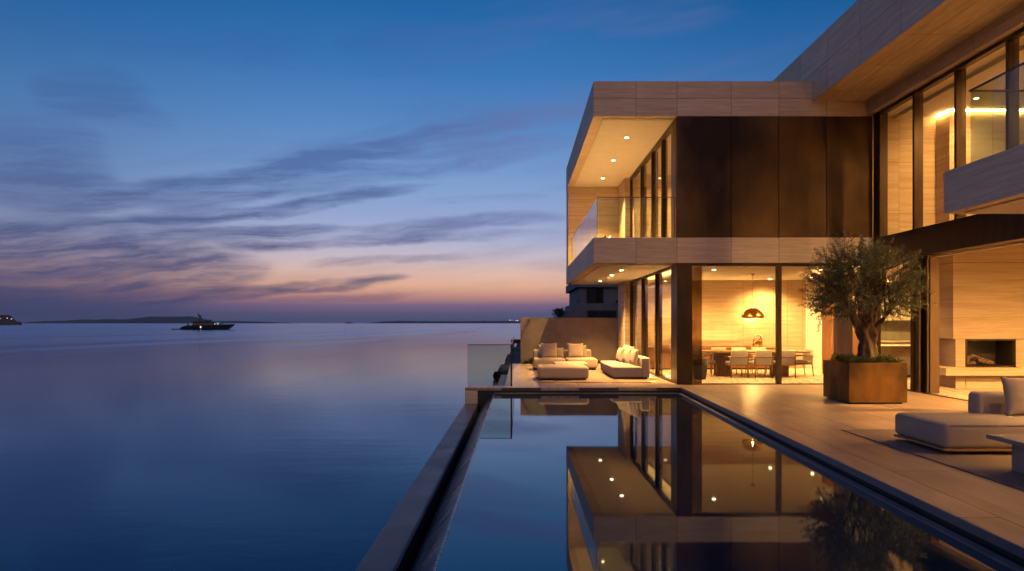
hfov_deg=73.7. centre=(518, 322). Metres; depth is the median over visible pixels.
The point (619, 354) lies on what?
cushion
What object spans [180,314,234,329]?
motor yacht
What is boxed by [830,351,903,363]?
ground cover
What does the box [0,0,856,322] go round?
sky
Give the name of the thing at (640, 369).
sofa
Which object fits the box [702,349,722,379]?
dining chair
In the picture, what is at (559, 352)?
cushion
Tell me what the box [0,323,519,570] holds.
sea
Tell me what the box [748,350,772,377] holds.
dining chair
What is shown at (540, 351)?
cushion
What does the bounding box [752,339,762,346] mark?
vase
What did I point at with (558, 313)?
palm tree
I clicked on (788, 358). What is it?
dining chair
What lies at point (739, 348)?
dining chair
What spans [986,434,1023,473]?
coffee table
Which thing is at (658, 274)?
window
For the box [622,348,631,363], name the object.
cushion
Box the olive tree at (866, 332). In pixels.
[798,230,939,362]
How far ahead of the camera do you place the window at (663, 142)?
20.08 m
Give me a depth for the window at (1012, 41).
12.33 m
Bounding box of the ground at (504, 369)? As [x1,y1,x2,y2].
[500,348,617,376]
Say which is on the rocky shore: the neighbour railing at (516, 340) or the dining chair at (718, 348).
the neighbour railing at (516, 340)
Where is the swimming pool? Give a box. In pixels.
[355,388,1023,570]
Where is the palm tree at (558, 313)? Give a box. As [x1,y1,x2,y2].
[552,307,567,317]
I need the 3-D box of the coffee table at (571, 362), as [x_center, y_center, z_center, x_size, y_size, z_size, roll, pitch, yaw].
[1.540,1.350,20.300,0.960,0.350,1.200,0,0,0]
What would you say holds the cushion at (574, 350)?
on the sofa at (592, 362)
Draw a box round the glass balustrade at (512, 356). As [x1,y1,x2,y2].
[467,337,513,385]
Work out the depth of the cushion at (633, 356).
18.79 m
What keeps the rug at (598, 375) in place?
on the terrace paving
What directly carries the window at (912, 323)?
in the villa
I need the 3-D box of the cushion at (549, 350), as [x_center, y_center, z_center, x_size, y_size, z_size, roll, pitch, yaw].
[1.017,0.911,22.603,0.540,0.500,0.179,0,-13,-3]
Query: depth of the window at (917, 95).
15.26 m
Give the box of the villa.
[566,0,1023,400]
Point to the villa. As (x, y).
(692, 207)
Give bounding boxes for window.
[587,287,602,302]
[587,310,616,317]
[630,125,670,237]
[630,266,671,381]
[692,263,866,383]
[871,257,914,391]
[878,92,911,238]
[912,68,953,230]
[954,37,1005,220]
[1006,27,1023,149]
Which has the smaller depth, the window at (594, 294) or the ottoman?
the ottoman
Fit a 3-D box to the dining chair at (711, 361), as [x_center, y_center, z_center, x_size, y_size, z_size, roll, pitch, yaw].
[5.416,1.147,19.850,0.588,0.782,0.530,0,0,0]
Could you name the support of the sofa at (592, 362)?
on the rug at (598, 375)
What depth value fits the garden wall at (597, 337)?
26.00 m
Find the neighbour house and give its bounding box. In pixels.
[561,285,634,347]
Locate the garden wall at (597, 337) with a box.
[520,318,616,363]
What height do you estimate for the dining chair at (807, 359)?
0.782 m
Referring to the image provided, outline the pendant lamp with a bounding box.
[741,273,763,317]
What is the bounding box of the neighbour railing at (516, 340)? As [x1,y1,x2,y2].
[511,339,519,358]
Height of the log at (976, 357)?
0.257 m
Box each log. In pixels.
[973,354,994,364]
[977,359,992,364]
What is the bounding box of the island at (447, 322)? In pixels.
[373,321,519,322]
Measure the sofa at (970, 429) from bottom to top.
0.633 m
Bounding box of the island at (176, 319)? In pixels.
[25,316,279,322]
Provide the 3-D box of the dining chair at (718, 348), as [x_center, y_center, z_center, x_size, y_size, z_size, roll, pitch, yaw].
[6.160,1.147,20.754,0.530,0.782,0.588,0,0,0]
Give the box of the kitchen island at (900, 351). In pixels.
[881,345,909,376]
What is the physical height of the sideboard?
0.785 m
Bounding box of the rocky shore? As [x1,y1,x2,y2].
[492,343,519,384]
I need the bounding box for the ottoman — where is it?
[537,364,588,379]
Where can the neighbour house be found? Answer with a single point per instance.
(593, 301)
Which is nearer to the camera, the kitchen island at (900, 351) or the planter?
the planter
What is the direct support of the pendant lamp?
hanging from the villa
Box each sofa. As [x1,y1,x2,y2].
[533,350,597,369]
[600,355,649,378]
[894,391,1023,452]
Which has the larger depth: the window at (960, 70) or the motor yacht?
the motor yacht
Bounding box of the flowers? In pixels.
[753,334,762,339]
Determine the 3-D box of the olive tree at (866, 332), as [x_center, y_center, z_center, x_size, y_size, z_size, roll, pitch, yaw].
[6.851,-0.510,13.444,2.664,2.670,2.436,0,0,0]
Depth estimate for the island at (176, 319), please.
6135.88 m
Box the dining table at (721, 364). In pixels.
[702,350,809,375]
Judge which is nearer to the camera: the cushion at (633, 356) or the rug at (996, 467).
the rug at (996, 467)
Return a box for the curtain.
[833,269,852,359]
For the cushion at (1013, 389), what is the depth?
8.49 m
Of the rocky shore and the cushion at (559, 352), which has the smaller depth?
the cushion at (559, 352)
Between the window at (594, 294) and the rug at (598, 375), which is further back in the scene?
the window at (594, 294)
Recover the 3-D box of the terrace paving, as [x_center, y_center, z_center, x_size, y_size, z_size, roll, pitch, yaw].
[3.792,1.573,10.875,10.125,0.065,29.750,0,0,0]
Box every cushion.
[538,344,541,356]
[541,343,556,356]
[557,347,563,357]
[567,343,582,357]
[582,345,586,356]
[616,348,624,361]
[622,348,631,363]
[629,349,638,364]
[1000,377,1023,415]
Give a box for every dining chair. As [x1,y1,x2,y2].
[702,349,722,379]
[706,355,716,375]
[710,347,725,372]
[724,350,748,377]
[731,347,753,373]
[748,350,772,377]
[750,347,766,373]
[771,350,795,377]
[795,349,813,376]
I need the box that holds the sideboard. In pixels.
[648,345,774,369]
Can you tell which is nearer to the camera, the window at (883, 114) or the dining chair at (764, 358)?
the window at (883, 114)
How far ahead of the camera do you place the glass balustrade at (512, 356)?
16.59 m
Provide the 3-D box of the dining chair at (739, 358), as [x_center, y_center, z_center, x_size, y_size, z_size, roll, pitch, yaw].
[6.130,1.147,19.196,0.530,0.782,0.588,0,0,0]
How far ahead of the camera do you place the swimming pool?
6.42 m
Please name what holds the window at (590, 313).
in the neighbour house
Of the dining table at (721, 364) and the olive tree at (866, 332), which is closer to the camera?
the olive tree at (866, 332)
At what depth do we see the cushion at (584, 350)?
22.69 m
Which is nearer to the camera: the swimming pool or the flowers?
the swimming pool
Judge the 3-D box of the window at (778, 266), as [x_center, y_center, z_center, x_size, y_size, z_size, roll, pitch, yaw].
[6.583,0.036,17.105,4.494,3.048,0.150,0,0,0]
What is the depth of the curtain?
17.41 m
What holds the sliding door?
in the villa
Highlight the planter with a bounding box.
[823,360,906,403]
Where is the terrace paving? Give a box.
[465,364,1023,547]
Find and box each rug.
[533,368,651,382]
[841,429,1023,490]
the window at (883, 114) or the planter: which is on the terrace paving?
the planter
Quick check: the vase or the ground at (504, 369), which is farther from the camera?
the ground at (504, 369)
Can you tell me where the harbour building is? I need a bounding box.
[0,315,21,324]
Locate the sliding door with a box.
[915,255,938,392]
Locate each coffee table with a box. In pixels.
[553,361,587,365]
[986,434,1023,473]

